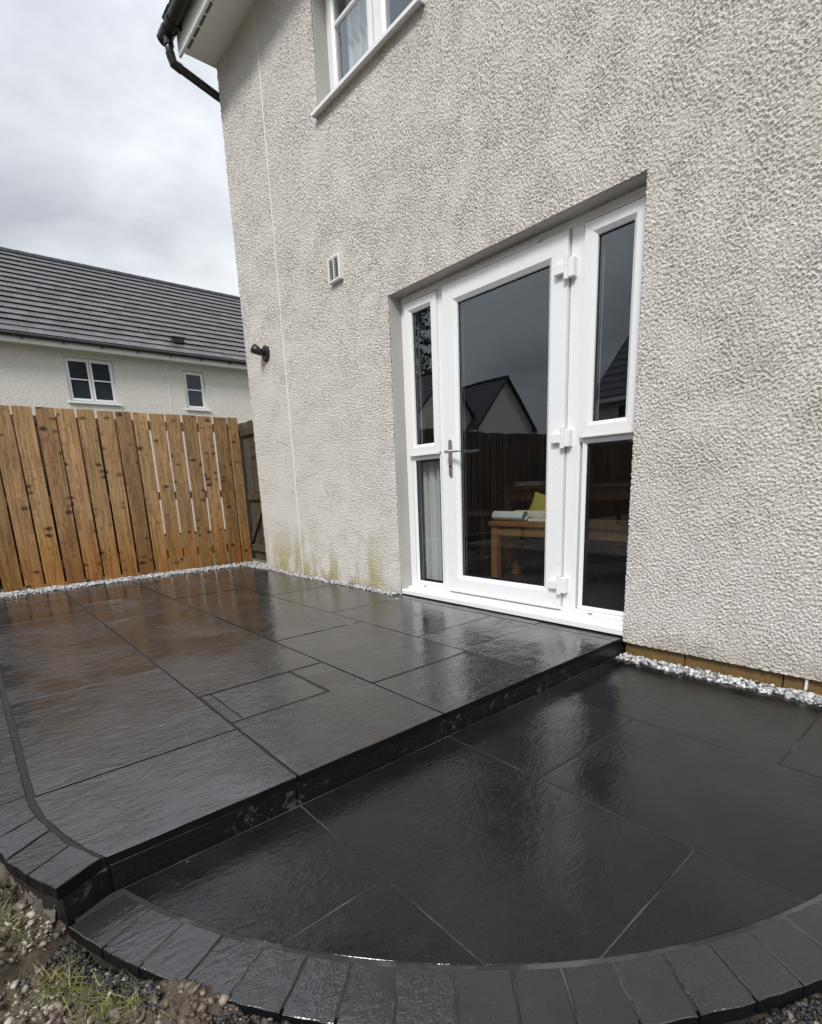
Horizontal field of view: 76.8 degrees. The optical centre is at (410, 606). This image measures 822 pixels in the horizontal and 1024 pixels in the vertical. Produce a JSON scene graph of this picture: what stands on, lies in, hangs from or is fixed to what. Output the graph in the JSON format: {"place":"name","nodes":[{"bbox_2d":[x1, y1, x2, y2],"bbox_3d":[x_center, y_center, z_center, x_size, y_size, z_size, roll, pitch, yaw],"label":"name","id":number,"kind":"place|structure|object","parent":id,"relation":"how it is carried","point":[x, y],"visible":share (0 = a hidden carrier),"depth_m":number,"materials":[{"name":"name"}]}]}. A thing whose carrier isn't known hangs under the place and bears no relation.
{"place":"outdoors","nodes":[
{"label":"outdoors","id":0,"kind":"place"},
{"bbox_2d":[0,0,239,296],"label":"sky","id":1,"kind":"structure","parent":0,"point":[111,158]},
{"bbox_2d":[0,561,266,597],"bbox_3d":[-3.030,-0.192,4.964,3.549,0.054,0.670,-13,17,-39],"label":"gravel","id":2,"kind":"structure","parent":0,"point":[258,565],"depth_m":5.29,"materials":[{"name":"white gravel"}]},
{"bbox_2d":[0,405,252,592],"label":"timber fence","id":3,"kind":"object","parent":2,"relation":"on","point":[25,421],"visible":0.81,"depth_m":5.25,"materials":[{"name":"brown wood"}]},
{"bbox_2d":[238,420,266,560],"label":"side gate","id":4,"kind":"structure","parent":3,"relation":"attached to","point":[251,479],"depth_m":6.08,"materials":[{"name":"brown wood"}]},
{"bbox_2d":[0,566,625,930],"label":"patio","id":5,"kind":"structure","parent":0,"point":[149,727],"depth_m":2.09,"materials":[{"name":"stone"}]},
{"bbox_2d":[262,567,398,595],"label":"gravel","id":6,"kind":"structure","parent":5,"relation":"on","point":[373,589],"depth_m":4.62,"materials":[{"name":"white gravel"}]},
{"bbox_2d":[1,529,625,649],"bbox_3d":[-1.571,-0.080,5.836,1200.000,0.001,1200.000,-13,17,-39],"label":"ground","id":7,"kind":"structure","parent":0,"point":[258,560],"depth_m":9.58,"materials":[{"name":"white gravel"}]},
{"bbox_2d":[0,425,155,589],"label":"dark fence","id":8,"kind":"object","parent":7,"relation":"on","point":[46,479],"visible":0.04,"depth_m":5.32,"materials":[{"name":"brown wood"}]},
{"bbox_2d":[0,246,251,533],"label":"neighbour house","id":9,"kind":"structure","parent":7,"relation":"on","point":[74,335],"depth_m":15.53,"materials":[{"name":"grey tile"}]},
{"bbox_2d":[63,356,121,405],"bbox_3d":[-8.958,-6.300,14.533,1.320,1.208,0.215,-13,17,-39],"label":"window","id":10,"kind":"structure","parent":9,"relation":"in","point":[89,381],"depth_m":14.54,"materials":[{"name":"white plastic"}]},
{"bbox_2d":[182,371,210,411],"bbox_3d":[-6.808,-6.779,16.334,0.770,1.168,0.215,-13,17,-39],"label":"window","id":11,"kind":"structure","parent":9,"relation":"in","point":[193,381],"depth_m":16.36,"materials":[{"name":"white plastic"}]},
{"bbox_2d":[69,658,821,1023],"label":"curved step","id":12,"kind":"object","parent":7,"relation":"on","point":[613,840],"visible":0.82,"depth_m":1.20,"materials":[{"name":"stone"}]},
{"bbox_2d":[615,652,821,705],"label":"gravel","id":13,"kind":"structure","parent":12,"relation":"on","point":[789,693],"depth_m":2.31,"materials":[{"name":"white gravel"}]},
{"bbox_2d":[157,0,821,695],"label":"house","id":14,"kind":"structure","parent":7,"relation":"on","point":[569,252],"depth_m":2.82,"materials":[{"name":"paint"}]},
{"bbox_2d":[250,344,269,361],"bbox_3d":[-1.434,-2.409,4.907,0.150,0.154,0.155,-13,17,-39],"label":"wall lamp","id":15,"kind":"object","parent":14,"relation":"attached to","point":[264,352],"visible":1,"depth_m":4.89,"materials":[{"name":"black plastic"}]},
{"bbox_2d":[346,0,368,69],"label":"curtain","id":16,"kind":"object","parent":14,"relation":"hanging from","point":[357,29],"visible":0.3,"depth_m":3.63,"materials":[{"name":"white fabric"}]},
{"bbox_2d":[311,0,424,118],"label":"window","id":17,"kind":"structure","parent":14,"relation":"in","point":[380,30],"depth_m":3.41,"materials":[{"name":"white plastic"}]},
{"bbox_2d":[420,461,442,580],"bbox_3d":[0.113,-0.673,4.000,0.079,0.940,0.560,-13,17,-39],"label":"curtain","id":18,"kind":"object","parent":14,"relation":"hanging from","point":[431,507],"visible":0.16,"depth_m":3.93,"materials":[{"name":"white fabric"}]},
{"bbox_2d":[466,466,502,560],"bbox_3d":[0.676,-0.970,5.307,0.440,0.930,0.570,-13,17,-39],"label":"dining chair","id":19,"kind":"object","parent":14,"relation":"on","point":[473,510],"visible":0.51,"depth_m":5.46,"materials":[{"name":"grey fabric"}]},
{"bbox_2d":[442,230,577,608],"bbox_3d":[0.549,-1.009,3.163,0.141,1.972,0.963,-13,17,-39],"label":"patio door","id":20,"kind":"structure","parent":14,"relation":"in","point":[554,254],"depth_m":3.04,"materials":[{"name":"white plastic"}]},
{"bbox_2d":[488,520,628,577],"bbox_3d":[1.253,-0.368,3.643,0.360,0.455,1.550,-13,17,-39],"label":"wooden bench","id":21,"kind":"object","parent":14,"relation":"on","point":[606,530],"visible":0.39,"depth_m":3.86,"materials":[{"name":"brown wood"}]},
{"bbox_2d":[492,511,528,520],"bbox_3d":[0.752,-0.693,3.956,0.073,0.071,0.328,-10,15,-32],"label":"paper roll","id":22,"kind":"object","parent":21,"relation":"on","point":[512,515],"visible":1,"depth_m":3.91,"materials":[{"name":"white paper"}]},
{"bbox_2d":[515,510,545,517],"bbox_3d":[0.908,-0.691,3.916,0.075,0.072,0.322,-11,15,-32],"label":"paper roll","id":23,"kind":"object","parent":21,"relation":"on","point":[536,514],"visible":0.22,"depth_m":3.85,"materials":[{"name":"white paper"}]},
{"bbox_2d":[528,518,544,521],"bbox_3d":[0.996,-0.625,3.736,0.101,0.022,0.300,-13,17,-39],"label":"book","id":24,"kind":"object","parent":21,"relation":"on","point":[536,519],"visible":0.41,"depth_m":3.77,"materials":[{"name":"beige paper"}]},
{"bbox_2d":[529,492,545,510],"bbox_3d":[1.048,-0.760,3.985,0.300,0.190,0.100,26,10,37],"label":"cushion","id":25,"kind":"object","parent":21,"relation":"on","point":[539,501],"visible":0.33,"depth_m":3.99,"materials":[{"name":"yellow fabric"}]},
{"bbox_2d":[499,481,630,563],"bbox_3d":[1.798,-0.704,4.441,0.950,0.710,1.900,-13,17,-39],"label":"dining table","id":26,"kind":"object","parent":14,"relation":"on","point":[598,491],"visible":0.26,"depth_m":4.54,"materials":[{"name":"brown wood"}]},
{"bbox_2d":[0,860,821,1023],"bbox_3d":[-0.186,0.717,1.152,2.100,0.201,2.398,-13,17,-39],"label":"soil","id":27,"kind":"structure","parent":0,"point":[22,966],"depth_m":1.06,"materials":[{"name":"brown soil"}]},
{"bbox_2d":[1,902,794,1023],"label":"soil clods","id":28,"kind":"object","parent":27,"relation":"on","point":[154,1001],"visible":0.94,"depth_m":0.99,"materials":[{"name":"brown soil"}]},
{"bbox_2d":[0,878,819,1023],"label":"grass","id":29,"kind":"structure","parent":27,"relation":"on","point":[129,1000],"depth_m":1.04,"materials":[{"name":"green plant"}]},
{"bbox_2d":[43,930,821,1023],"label":"slate grit","id":30,"kind":"object","parent":27,"relation":"on","point":[798,1009],"visible":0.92,"depth_m":0.99,"materials":[{"name":"grey gravel"}]},
{"bbox_2d":[513,484,545,485],"bbox_3d":[1.103,-1.093,4.643,0.211,0.010,0.300,-13,17,-39],"label":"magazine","id":31,"kind":"object","parent":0,"point":[529,484],"visible":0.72,"depth_m":4.57,"materials":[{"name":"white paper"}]},
{"bbox_2d":[515,482,545,484],"bbox_3d":[1.115,-1.102,4.625,0.211,0.010,0.300,-13,17,-39],"label":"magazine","id":32,"kind":"object","parent":31,"relation":"on","point":[530,483],"visible":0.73,"depth_m":4.54,"materials":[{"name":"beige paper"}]},
{"bbox_2d":[513,481,545,482],"bbox_3d":[1.095,-1.118,4.645,0.211,0.010,0.300,-13,17,-39],"label":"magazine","id":33,"kind":"object","parent":32,"relation":"on","point":[530,482],"visible":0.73,"depth_m":4.54,"materials":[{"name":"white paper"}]}
]}

